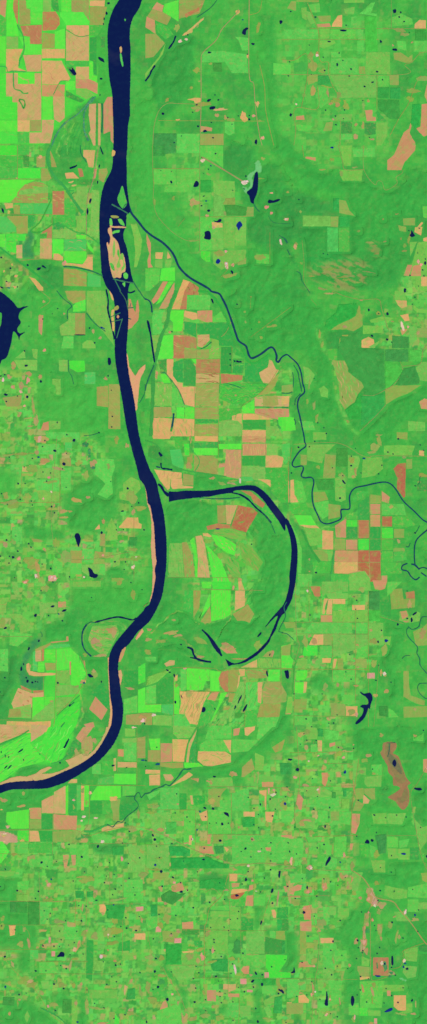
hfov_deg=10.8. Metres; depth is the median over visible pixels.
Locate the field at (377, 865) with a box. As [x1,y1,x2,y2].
[371,860,384,872]
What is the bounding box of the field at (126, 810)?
[119,803,136,819]
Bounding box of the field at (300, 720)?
[295,716,311,724]
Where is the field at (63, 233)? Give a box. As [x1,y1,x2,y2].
[53,229,75,237]
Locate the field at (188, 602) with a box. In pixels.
[183,590,192,613]
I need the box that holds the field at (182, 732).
[173,726,195,738]
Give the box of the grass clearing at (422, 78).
[416,76,426,80]
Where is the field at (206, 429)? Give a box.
[195,424,217,435]
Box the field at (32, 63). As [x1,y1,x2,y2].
[23,55,41,71]
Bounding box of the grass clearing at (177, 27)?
[174,24,179,31]
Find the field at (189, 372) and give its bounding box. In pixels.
[183,359,195,385]
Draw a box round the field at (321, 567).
[312,561,329,573]
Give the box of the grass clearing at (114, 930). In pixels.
[111,927,121,934]
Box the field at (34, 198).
[11,182,47,202]
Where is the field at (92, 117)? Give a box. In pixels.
[89,104,95,144]
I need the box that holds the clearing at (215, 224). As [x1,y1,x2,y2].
[212,222,222,227]
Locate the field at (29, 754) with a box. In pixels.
[0,734,43,781]
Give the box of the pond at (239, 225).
[236,221,241,229]
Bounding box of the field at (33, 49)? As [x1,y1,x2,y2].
[19,37,41,54]
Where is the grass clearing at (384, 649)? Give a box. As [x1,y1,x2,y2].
[381,643,386,655]
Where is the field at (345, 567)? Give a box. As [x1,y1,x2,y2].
[334,562,357,573]
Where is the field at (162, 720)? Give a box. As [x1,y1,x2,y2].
[153,715,171,725]
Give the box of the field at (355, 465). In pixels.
[348,455,359,477]
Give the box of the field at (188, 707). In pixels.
[179,691,208,723]
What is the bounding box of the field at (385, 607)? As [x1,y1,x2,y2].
[380,600,390,617]
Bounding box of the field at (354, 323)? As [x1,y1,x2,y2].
[332,306,362,330]
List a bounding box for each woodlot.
[3,997,14,1005]
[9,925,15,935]
[10,901,16,911]
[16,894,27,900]
[17,901,27,912]
[28,901,39,924]
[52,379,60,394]
[62,999,71,1012]
[75,891,83,897]
[87,891,92,896]
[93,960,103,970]
[106,904,125,919]
[112,846,123,854]
[126,988,134,999]
[129,537,136,545]
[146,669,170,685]
[151,905,157,915]
[153,133,176,155]
[153,146,164,155]
[161,890,184,904]
[166,822,176,833]
[166,944,181,964]
[169,846,189,855]
[170,857,228,868]
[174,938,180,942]
[199,878,225,889]
[200,180,210,192]
[210,959,227,971]
[213,63,221,71]
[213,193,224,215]
[214,846,223,853]
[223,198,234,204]
[224,205,246,215]
[232,939,240,953]
[241,817,254,826]
[258,979,275,985]
[273,996,281,1012]
[279,763,291,774]
[282,941,284,953]
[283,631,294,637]
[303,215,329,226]
[315,479,333,489]
[317,728,322,736]
[318,75,331,84]
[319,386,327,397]
[324,729,338,739]
[325,303,356,328]
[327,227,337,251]
[333,198,338,210]
[336,448,347,466]
[338,332,384,394]
[339,216,349,226]
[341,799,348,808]
[343,789,346,796]
[345,392,360,418]
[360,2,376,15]
[361,394,383,425]
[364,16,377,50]
[368,610,379,621]
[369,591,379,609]
[375,834,386,853]
[377,87,388,98]
[378,99,399,118]
[379,706,387,716]
[385,349,407,361]
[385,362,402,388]
[390,87,400,98]
[392,336,408,347]
[396,366,419,385]
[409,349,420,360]
[411,104,420,127]
[413,733,423,740]
[415,30,426,39]
[419,945,426,951]
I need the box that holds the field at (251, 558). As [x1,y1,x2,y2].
[239,542,262,570]
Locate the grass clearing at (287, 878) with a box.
[285,874,290,881]
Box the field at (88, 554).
[82,549,93,562]
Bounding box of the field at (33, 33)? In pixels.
[21,25,41,43]
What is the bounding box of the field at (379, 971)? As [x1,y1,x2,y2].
[373,957,388,975]
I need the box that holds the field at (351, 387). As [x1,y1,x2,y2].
[332,360,363,408]
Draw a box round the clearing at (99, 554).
[95,551,111,557]
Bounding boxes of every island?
[107,227,125,277]
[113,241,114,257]
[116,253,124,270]
[117,186,126,207]
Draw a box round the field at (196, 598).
[193,590,200,617]
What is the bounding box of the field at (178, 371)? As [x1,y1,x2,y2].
[173,359,182,382]
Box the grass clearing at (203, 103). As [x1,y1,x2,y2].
[195,102,210,105]
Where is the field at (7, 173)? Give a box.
[0,167,16,178]
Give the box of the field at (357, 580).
[349,571,370,590]
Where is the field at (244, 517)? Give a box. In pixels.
[231,505,256,531]
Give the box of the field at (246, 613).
[233,604,253,622]
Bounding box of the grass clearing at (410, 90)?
[406,88,420,92]
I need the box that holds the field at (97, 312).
[87,291,113,344]
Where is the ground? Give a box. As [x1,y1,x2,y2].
[0,0,426,1023]
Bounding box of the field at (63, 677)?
[56,670,70,684]
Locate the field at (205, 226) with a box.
[200,217,211,249]
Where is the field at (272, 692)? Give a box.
[262,682,286,703]
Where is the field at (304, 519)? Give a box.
[294,515,316,525]
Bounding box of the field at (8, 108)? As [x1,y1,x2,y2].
[0,73,16,119]
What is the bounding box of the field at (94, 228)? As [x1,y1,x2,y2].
[90,190,98,238]
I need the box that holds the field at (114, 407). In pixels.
[108,384,119,428]
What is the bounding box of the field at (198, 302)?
[187,295,209,309]
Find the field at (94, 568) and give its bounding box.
[82,564,99,575]
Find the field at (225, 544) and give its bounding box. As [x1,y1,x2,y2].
[212,535,235,554]
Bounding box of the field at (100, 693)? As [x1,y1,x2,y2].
[90,682,109,708]
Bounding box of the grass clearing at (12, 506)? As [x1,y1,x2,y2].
[8,501,18,508]
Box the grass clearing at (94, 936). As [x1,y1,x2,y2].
[91,932,97,939]
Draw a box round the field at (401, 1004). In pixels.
[394,995,405,1010]
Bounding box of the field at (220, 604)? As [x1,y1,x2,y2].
[211,590,230,620]
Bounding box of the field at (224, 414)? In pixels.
[219,408,241,420]
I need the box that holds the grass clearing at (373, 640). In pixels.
[369,638,376,643]
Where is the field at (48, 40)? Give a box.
[42,33,54,47]
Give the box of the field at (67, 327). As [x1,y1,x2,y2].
[60,313,74,335]
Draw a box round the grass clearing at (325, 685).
[322,682,327,690]
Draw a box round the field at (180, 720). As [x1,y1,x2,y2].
[172,714,189,726]
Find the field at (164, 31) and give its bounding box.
[156,21,173,38]
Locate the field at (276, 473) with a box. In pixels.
[265,468,287,478]
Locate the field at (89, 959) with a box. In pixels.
[86,940,92,980]
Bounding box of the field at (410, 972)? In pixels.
[403,966,416,978]
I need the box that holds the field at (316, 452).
[307,444,334,462]
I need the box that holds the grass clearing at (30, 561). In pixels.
[23,557,38,569]
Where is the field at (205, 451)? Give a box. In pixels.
[194,448,217,454]
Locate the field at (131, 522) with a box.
[119,517,141,528]
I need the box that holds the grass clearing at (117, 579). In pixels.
[111,578,123,581]
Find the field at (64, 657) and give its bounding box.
[56,648,78,669]
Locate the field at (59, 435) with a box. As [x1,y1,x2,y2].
[46,432,78,439]
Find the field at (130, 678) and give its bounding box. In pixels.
[124,670,137,686]
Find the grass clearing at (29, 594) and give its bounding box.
[27,591,32,597]
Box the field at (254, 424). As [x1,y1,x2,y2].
[243,420,265,428]
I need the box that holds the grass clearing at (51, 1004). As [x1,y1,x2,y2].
[49,1002,57,1006]
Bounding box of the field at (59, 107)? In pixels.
[53,96,64,121]
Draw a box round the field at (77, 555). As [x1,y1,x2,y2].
[70,550,81,562]
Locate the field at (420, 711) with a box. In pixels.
[403,706,426,717]
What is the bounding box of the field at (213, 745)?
[199,739,229,752]
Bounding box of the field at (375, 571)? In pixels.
[370,563,380,581]
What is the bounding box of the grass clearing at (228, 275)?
[223,273,236,277]
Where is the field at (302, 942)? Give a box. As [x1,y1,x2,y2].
[300,931,305,953]
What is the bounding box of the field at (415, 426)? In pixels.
[408,421,424,430]
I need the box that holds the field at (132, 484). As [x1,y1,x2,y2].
[119,477,140,500]
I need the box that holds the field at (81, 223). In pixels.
[76,216,85,231]
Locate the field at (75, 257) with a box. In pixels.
[64,251,85,263]
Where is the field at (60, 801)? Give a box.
[54,786,65,813]
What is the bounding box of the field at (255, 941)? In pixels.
[246,931,264,953]
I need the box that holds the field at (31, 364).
[14,360,36,370]
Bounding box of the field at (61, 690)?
[56,685,78,695]
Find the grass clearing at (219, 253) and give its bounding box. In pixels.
[214,250,224,255]
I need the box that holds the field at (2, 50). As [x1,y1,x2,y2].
[0,37,5,63]
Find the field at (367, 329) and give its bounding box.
[363,325,382,333]
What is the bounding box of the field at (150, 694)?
[145,685,155,703]
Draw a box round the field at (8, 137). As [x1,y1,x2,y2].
[0,132,16,143]
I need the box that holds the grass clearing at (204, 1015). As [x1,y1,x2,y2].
[200,1014,209,1017]
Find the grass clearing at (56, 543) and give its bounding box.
[52,538,59,547]
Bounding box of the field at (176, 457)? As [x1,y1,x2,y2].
[170,449,183,468]
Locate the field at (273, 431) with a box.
[266,426,282,435]
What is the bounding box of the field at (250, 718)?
[245,710,256,726]
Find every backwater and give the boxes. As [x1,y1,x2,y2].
[401,563,419,579]
[414,530,426,563]
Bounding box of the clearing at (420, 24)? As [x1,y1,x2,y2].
[414,20,425,27]
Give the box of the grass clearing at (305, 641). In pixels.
[302,635,307,647]
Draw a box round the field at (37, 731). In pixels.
[31,724,47,741]
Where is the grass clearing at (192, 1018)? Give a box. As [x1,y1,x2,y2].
[188,1016,196,1020]
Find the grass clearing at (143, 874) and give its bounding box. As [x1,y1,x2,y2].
[138,872,147,877]
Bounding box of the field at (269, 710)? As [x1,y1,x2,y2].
[257,704,280,716]
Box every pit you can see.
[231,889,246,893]
[231,892,243,898]
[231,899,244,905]
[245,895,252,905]
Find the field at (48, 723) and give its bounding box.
[6,721,50,732]
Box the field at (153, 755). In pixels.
[148,750,159,761]
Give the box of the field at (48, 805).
[42,795,53,812]
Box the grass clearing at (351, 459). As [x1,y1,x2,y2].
[349,457,354,462]
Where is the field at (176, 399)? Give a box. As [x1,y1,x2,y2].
[172,387,183,405]
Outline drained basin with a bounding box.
[380,742,410,809]
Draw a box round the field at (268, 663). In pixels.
[258,658,280,667]
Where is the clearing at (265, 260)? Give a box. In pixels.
[256,254,268,263]
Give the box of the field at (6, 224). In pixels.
[0,216,15,232]
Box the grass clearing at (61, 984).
[58,982,64,987]
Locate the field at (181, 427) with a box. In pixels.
[153,418,193,435]
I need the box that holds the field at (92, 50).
[89,37,96,74]
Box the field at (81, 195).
[76,186,87,208]
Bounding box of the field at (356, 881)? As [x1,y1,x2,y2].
[352,872,362,890]
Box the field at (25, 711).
[8,704,30,717]
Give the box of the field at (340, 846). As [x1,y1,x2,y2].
[334,837,346,856]
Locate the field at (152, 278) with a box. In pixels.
[145,268,159,290]
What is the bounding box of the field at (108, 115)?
[103,97,113,141]
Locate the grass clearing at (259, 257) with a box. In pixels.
[254,254,265,259]
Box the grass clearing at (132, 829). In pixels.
[128,827,136,832]
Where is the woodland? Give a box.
[0,0,426,1023]
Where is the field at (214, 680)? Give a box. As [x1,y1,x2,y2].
[210,670,220,690]
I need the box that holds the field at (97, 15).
[90,7,106,24]
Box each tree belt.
[0,247,53,288]
[0,730,28,744]
[13,72,27,93]
[17,25,24,65]
[18,99,25,108]
[31,200,53,232]
[41,1008,65,1023]
[46,145,83,213]
[65,28,65,64]
[65,226,99,243]
[84,824,106,832]
[145,440,226,476]
[149,290,176,435]
[184,727,196,761]
[189,436,199,472]
[196,727,198,762]
[198,290,269,363]
[289,462,289,503]
[290,645,296,693]
[301,529,319,562]
[330,551,334,573]
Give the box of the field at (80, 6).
[71,0,88,19]
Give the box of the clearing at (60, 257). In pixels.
[53,254,62,259]
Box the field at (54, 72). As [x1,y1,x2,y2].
[42,61,69,83]
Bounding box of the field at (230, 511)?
[225,505,236,523]
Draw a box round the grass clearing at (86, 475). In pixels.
[84,470,88,480]
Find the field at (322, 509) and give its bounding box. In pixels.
[314,501,328,518]
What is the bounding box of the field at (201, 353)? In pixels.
[185,348,208,358]
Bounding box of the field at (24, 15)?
[19,0,30,24]
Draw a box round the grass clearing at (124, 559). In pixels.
[119,558,130,560]
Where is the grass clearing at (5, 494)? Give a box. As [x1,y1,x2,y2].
[3,492,8,498]
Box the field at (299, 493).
[294,480,306,502]
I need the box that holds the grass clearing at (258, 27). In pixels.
[256,22,260,32]
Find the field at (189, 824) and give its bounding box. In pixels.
[184,811,194,833]
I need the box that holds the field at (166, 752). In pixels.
[161,743,171,761]
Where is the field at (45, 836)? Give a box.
[39,831,52,841]
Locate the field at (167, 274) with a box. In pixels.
[160,267,174,280]
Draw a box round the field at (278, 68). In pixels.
[273,63,290,74]
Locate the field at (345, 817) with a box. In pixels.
[340,812,350,823]
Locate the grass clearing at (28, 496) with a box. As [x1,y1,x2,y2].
[25,493,31,503]
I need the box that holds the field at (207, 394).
[195,383,218,406]
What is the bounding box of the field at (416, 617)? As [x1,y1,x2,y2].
[399,611,419,622]
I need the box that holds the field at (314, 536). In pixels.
[304,528,321,545]
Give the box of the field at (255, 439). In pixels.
[242,436,265,442]
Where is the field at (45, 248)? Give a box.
[40,238,51,258]
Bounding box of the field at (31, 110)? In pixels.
[6,73,40,119]
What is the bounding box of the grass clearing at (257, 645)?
[254,640,262,650]
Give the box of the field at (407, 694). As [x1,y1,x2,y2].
[403,671,424,704]
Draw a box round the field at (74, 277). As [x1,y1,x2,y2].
[63,269,86,285]
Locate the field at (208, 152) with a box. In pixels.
[200,146,222,167]
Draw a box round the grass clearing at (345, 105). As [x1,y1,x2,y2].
[343,100,348,109]
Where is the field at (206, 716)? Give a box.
[199,701,218,726]
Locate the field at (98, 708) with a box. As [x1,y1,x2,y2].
[89,697,107,719]
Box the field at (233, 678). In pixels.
[229,670,238,691]
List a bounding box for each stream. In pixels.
[57,291,71,318]
[64,266,102,276]
[81,625,90,656]
[95,616,136,622]
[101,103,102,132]
[106,289,115,338]
[107,792,144,827]
[145,365,154,390]
[145,768,190,793]
[147,320,154,362]
[203,497,239,498]
[232,492,271,522]
[406,616,426,673]
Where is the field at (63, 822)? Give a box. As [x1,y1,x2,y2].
[53,814,76,829]
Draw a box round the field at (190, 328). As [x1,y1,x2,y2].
[184,321,195,336]
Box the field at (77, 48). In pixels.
[66,31,88,60]
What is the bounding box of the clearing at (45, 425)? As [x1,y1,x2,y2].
[41,421,48,429]
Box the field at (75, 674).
[71,663,79,685]
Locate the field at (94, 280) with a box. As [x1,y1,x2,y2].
[88,273,100,286]
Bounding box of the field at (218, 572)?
[206,545,228,581]
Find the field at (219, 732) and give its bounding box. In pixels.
[205,726,231,738]
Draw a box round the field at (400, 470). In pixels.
[394,463,405,497]
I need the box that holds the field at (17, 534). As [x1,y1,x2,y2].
[12,527,21,543]
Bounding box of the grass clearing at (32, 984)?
[27,982,36,987]
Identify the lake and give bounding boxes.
[0,292,27,362]
[75,533,80,546]
[169,485,297,665]
[247,172,257,202]
[355,692,372,723]
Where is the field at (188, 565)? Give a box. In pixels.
[182,542,194,576]
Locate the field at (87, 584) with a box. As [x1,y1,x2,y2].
[73,581,100,586]
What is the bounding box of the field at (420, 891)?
[408,884,426,897]
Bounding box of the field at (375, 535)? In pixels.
[370,527,380,549]
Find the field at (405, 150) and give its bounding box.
[387,123,415,169]
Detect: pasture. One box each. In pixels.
[0,598,8,603]
[0,605,5,612]
[7,614,31,632]
[12,582,18,597]
[16,351,25,357]
[17,881,28,889]
[23,589,33,600]
[29,856,52,866]
[32,349,37,358]
[36,467,59,477]
[36,479,59,490]
[37,491,59,501]
[38,444,59,454]
[39,603,56,619]
[39,962,57,972]
[52,557,62,572]
[52,926,62,937]
[61,437,71,441]
[61,468,70,489]
[62,458,70,465]
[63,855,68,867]
[63,879,74,894]
[65,927,78,939]
[65,940,77,947]
[69,360,84,371]
[76,845,88,867]
[77,947,85,959]
[88,625,118,656]
[89,990,117,998]
[91,833,111,842]
[95,459,114,497]
[97,386,107,406]
[110,976,119,987]
[112,553,119,566]
[118,940,129,950]
[124,879,142,891]
[124,893,143,901]
[128,845,144,871]
[145,657,155,661]
[146,917,157,929]
[147,845,169,867]
[150,812,167,833]
[154,169,175,184]
[160,787,178,809]
[162,931,179,942]
[164,169,198,191]
[171,906,181,915]
[177,134,199,152]
[179,793,186,809]
[182,952,203,964]
[202,51,247,72]
[206,931,227,953]
[208,777,232,785]
[208,788,225,806]
[208,810,230,833]
[213,180,234,198]
[213,250,245,269]
[216,682,244,723]
[220,643,236,652]
[220,800,230,809]
[223,217,234,247]
[225,122,234,134]
[232,835,263,863]
[235,218,245,245]
[236,37,248,50]
[260,835,289,862]
[264,1006,272,1015]
[268,797,286,809]
[282,384,292,391]
[282,838,302,859]
[284,29,317,38]
[287,979,298,997]
[295,816,314,828]
[306,837,321,841]
[311,622,351,633]
[316,797,338,809]
[317,87,328,107]
[318,810,327,821]
[322,856,336,867]
[323,967,333,978]
[330,30,355,38]
[330,58,357,73]
[330,75,375,97]
[331,52,340,57]
[333,114,351,120]
[333,611,367,621]
[333,634,367,656]
[333,670,354,681]
[340,145,351,165]
[351,16,356,27]
[353,147,374,156]
[355,788,363,798]
[357,646,367,657]
[359,66,364,73]
[360,843,367,856]
[360,981,383,1007]
[361,956,369,965]
[362,457,382,477]
[364,775,381,786]
[364,788,374,798]
[366,52,389,73]
[368,622,382,644]
[370,845,377,857]
[371,764,381,774]
[372,813,386,823]
[374,320,385,328]
[376,122,386,144]
[378,76,388,86]
[383,636,390,644]
[384,445,414,455]
[384,885,407,899]
[387,813,405,824]
[392,14,412,25]
[394,52,411,62]
[394,912,410,920]
[416,328,426,337]
[418,902,426,909]
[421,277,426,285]
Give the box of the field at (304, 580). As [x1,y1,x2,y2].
[297,574,311,586]
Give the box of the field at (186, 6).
[179,0,204,18]
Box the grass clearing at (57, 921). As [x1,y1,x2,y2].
[54,919,65,923]
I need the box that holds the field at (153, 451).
[148,446,161,461]
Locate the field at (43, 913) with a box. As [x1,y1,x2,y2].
[40,902,49,924]
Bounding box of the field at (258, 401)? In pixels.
[255,396,289,406]
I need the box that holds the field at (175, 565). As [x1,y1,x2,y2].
[168,543,183,576]
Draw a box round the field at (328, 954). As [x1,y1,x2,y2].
[323,943,337,969]
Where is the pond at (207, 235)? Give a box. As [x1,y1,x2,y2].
[204,231,210,239]
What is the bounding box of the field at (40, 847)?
[29,843,51,852]
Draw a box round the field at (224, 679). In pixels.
[219,670,228,691]
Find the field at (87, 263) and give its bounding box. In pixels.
[65,257,92,269]
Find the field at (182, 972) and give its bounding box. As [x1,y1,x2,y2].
[170,965,193,980]
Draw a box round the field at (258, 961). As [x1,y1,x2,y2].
[243,955,265,969]
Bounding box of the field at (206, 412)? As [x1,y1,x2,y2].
[195,407,217,418]
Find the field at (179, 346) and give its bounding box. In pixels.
[173,335,184,358]
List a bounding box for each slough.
[52,97,92,145]
[83,96,95,140]
[158,484,169,496]
[187,647,210,662]
[202,629,222,655]
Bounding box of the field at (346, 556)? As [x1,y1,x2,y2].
[334,551,357,561]
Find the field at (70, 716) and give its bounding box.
[52,701,79,726]
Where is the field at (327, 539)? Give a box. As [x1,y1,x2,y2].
[322,530,332,549]
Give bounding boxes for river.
[0,0,166,792]
[129,204,426,524]
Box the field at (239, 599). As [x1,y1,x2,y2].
[235,590,244,609]
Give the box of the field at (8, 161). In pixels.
[0,156,16,166]
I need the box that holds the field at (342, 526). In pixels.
[335,519,345,537]
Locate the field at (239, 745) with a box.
[232,739,257,752]
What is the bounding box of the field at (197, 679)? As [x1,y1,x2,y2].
[187,668,209,689]
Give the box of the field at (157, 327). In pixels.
[152,310,164,333]
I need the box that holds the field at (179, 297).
[172,280,189,308]
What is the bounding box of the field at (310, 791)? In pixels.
[304,787,331,796]
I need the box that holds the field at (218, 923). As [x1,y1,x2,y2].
[208,918,228,928]
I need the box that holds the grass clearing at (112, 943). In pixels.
[106,941,118,945]
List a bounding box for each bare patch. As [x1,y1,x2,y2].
[32,398,34,412]
[33,414,38,425]
[34,436,48,440]
[35,561,39,572]
[40,458,49,463]
[71,497,81,502]
[81,736,92,751]
[90,460,96,466]
[91,638,99,643]
[106,627,115,633]
[110,796,117,800]
[111,629,116,637]
[164,630,177,634]
[184,1013,187,1023]
[186,462,191,468]
[190,198,199,206]
[207,798,214,803]
[221,642,230,648]
[304,886,311,893]
[311,85,315,95]
[377,924,381,932]
[378,902,385,908]
[419,627,425,638]
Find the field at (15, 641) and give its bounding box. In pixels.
[9,632,31,645]
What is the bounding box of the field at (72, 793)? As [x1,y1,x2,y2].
[69,785,76,815]
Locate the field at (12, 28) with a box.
[6,0,18,35]
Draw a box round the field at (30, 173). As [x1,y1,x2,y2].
[18,168,40,178]
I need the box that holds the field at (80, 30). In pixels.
[66,25,88,35]
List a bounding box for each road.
[0,636,31,636]
[0,949,49,949]
[1,213,51,214]
[1,954,62,1023]
[12,502,58,502]
[17,145,17,178]
[32,901,73,901]
[51,438,128,559]
[53,659,56,726]
[57,657,86,713]
[67,827,123,835]
[81,783,144,785]
[86,145,99,233]
[89,843,124,843]
[145,828,290,865]
[152,145,188,240]
[153,103,186,136]
[153,168,198,168]
[158,120,199,120]
[172,667,290,670]
[183,691,212,691]
[195,811,195,844]
[196,323,196,358]
[200,9,238,132]
[204,876,227,960]
[207,786,254,786]
[229,883,229,928]
[248,0,261,144]
[260,67,273,144]
[282,39,378,39]
[282,52,422,75]
[282,53,307,106]
[294,87,318,142]
[294,585,298,693]
[294,727,348,870]
[295,752,326,752]
[303,442,371,457]
[307,3,338,94]
[309,28,426,28]
[309,903,319,1023]
[321,669,367,669]
[332,634,332,681]
[333,291,388,329]
[334,550,380,550]
[351,760,358,833]
[353,871,426,944]
[355,610,355,702]
[357,519,357,549]
[363,145,402,189]
[365,345,426,395]
[369,494,369,554]
[370,913,370,966]
[390,76,420,134]
[411,767,426,868]
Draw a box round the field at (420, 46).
[414,41,426,51]
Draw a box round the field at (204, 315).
[197,310,211,321]
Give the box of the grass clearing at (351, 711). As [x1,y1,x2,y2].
[348,709,354,715]
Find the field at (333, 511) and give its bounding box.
[328,504,340,519]
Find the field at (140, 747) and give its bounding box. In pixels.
[137,737,144,757]
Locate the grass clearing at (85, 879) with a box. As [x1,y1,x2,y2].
[79,876,94,882]
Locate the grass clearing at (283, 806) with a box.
[280,800,286,810]
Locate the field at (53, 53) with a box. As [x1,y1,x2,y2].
[42,49,64,57]
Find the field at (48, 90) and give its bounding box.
[42,84,64,96]
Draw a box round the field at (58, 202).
[52,191,63,214]
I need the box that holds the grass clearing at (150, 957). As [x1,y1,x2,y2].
[145,955,153,959]
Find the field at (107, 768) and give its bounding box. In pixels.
[101,761,113,774]
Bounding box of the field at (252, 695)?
[246,682,258,709]
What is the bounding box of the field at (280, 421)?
[278,417,281,427]
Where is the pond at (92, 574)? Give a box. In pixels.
[88,568,97,577]
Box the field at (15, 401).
[3,395,21,406]
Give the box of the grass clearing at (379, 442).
[377,436,381,445]
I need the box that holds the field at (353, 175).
[339,169,362,180]
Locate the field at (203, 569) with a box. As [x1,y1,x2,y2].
[195,535,209,577]
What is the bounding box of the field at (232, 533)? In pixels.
[213,529,245,538]
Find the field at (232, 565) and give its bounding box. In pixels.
[221,551,240,578]
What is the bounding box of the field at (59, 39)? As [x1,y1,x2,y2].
[55,29,64,48]
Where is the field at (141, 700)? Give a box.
[138,687,144,712]
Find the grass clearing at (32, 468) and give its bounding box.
[26,465,36,472]
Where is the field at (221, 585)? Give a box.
[212,581,230,589]
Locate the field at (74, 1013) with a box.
[72,999,77,1023]
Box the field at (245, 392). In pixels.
[220,383,267,404]
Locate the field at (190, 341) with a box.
[185,335,195,348]
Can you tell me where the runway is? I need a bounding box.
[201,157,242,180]
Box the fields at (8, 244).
[0,0,426,1023]
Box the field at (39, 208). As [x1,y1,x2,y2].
[33,203,51,213]
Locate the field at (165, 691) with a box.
[156,675,173,703]
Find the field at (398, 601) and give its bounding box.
[390,588,414,608]
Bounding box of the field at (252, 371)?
[245,357,268,381]
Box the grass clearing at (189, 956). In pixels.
[185,953,193,959]
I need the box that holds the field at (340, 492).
[335,474,345,501]
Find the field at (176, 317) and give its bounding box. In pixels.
[170,310,183,330]
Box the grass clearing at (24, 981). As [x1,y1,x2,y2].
[18,976,28,984]
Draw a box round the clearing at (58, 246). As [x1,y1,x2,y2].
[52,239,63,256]
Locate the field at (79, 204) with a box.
[74,191,87,209]
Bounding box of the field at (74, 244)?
[64,239,85,250]
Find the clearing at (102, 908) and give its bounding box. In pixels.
[99,904,105,912]
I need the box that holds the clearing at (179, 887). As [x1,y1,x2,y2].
[171,882,183,891]
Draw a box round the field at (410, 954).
[404,947,417,961]
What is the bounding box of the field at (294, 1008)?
[286,1003,302,1013]
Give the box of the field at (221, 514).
[217,505,225,522]
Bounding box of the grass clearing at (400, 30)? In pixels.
[394,29,405,32]
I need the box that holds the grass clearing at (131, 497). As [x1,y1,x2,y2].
[126,491,137,503]
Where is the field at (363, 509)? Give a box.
[358,496,368,519]
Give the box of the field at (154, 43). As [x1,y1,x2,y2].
[145,34,164,57]
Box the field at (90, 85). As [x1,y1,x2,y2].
[76,79,97,93]
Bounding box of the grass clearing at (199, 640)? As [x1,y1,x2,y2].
[194,637,206,643]
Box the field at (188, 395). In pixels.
[167,359,194,406]
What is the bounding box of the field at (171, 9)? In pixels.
[163,0,178,20]
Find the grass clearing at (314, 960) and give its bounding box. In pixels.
[311,958,316,963]
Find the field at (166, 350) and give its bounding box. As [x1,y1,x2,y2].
[158,335,172,358]
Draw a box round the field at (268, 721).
[257,717,278,726]
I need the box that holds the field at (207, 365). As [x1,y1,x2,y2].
[196,359,219,372]
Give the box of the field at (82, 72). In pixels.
[76,67,88,78]
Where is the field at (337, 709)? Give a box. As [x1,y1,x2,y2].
[331,703,344,715]
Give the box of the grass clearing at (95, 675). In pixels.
[91,672,97,677]
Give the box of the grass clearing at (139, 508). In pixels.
[134,506,146,510]
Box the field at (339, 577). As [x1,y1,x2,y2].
[331,574,348,586]
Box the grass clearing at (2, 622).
[0,618,5,627]
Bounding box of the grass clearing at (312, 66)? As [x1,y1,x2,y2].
[308,61,316,71]
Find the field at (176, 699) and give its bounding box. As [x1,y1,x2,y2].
[174,682,178,713]
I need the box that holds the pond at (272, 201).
[268,199,279,202]
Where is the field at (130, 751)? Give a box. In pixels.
[124,742,136,760]
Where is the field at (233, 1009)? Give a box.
[227,1003,238,1016]
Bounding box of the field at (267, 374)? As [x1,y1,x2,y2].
[259,360,277,382]
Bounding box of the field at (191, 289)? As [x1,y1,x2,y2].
[180,282,198,308]
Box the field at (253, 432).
[242,430,265,435]
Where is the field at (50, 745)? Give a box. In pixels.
[33,724,75,762]
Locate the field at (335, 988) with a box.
[328,981,341,1005]
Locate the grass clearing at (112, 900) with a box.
[110,897,127,901]
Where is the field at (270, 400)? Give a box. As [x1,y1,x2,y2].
[263,396,278,405]
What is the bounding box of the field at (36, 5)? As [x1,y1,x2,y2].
[26,0,42,11]
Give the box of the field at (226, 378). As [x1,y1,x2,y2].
[221,374,242,383]
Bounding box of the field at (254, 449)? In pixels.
[242,444,266,455]
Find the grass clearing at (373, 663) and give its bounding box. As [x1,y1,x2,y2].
[371,660,376,667]
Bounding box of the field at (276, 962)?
[266,955,290,977]
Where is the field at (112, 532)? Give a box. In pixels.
[107,518,117,539]
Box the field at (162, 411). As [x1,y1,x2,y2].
[154,407,171,416]
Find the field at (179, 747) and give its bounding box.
[172,739,187,761]
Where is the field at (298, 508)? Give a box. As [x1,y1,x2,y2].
[289,504,309,513]
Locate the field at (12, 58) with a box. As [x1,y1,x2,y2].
[6,49,24,71]
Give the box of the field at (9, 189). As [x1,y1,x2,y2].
[0,180,33,202]
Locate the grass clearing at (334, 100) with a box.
[331,98,340,102]
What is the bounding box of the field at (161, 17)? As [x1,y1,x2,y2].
[148,9,170,24]
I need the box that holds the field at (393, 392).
[385,385,420,403]
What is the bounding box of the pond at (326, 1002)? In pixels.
[325,991,327,1005]
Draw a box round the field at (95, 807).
[90,801,101,813]
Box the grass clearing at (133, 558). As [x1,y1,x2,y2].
[130,556,140,560]
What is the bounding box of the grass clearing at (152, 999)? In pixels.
[147,997,156,1003]
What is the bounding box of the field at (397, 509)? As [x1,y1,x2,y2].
[382,504,405,515]
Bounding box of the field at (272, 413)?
[255,408,281,418]
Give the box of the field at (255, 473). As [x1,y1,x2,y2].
[241,466,264,480]
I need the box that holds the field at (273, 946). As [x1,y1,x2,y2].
[265,937,284,954]
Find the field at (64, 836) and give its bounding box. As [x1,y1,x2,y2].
[53,831,75,841]
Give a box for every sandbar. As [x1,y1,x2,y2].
[0,727,109,784]
[108,657,111,726]
[111,309,114,330]
[118,670,121,685]
[119,647,125,661]
[127,355,144,409]
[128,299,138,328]
[135,629,143,639]
[144,486,156,605]
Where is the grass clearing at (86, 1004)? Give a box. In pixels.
[85,999,88,1009]
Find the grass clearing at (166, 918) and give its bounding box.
[162,912,170,923]
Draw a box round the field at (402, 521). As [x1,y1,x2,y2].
[393,516,414,526]
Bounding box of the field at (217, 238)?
[212,227,222,249]
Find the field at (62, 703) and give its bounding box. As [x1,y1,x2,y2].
[56,697,72,712]
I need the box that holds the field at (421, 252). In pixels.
[410,241,426,290]
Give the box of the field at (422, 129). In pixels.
[417,104,426,135]
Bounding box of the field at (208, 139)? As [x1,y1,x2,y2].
[200,134,223,144]
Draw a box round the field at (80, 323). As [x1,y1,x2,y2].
[75,313,84,334]

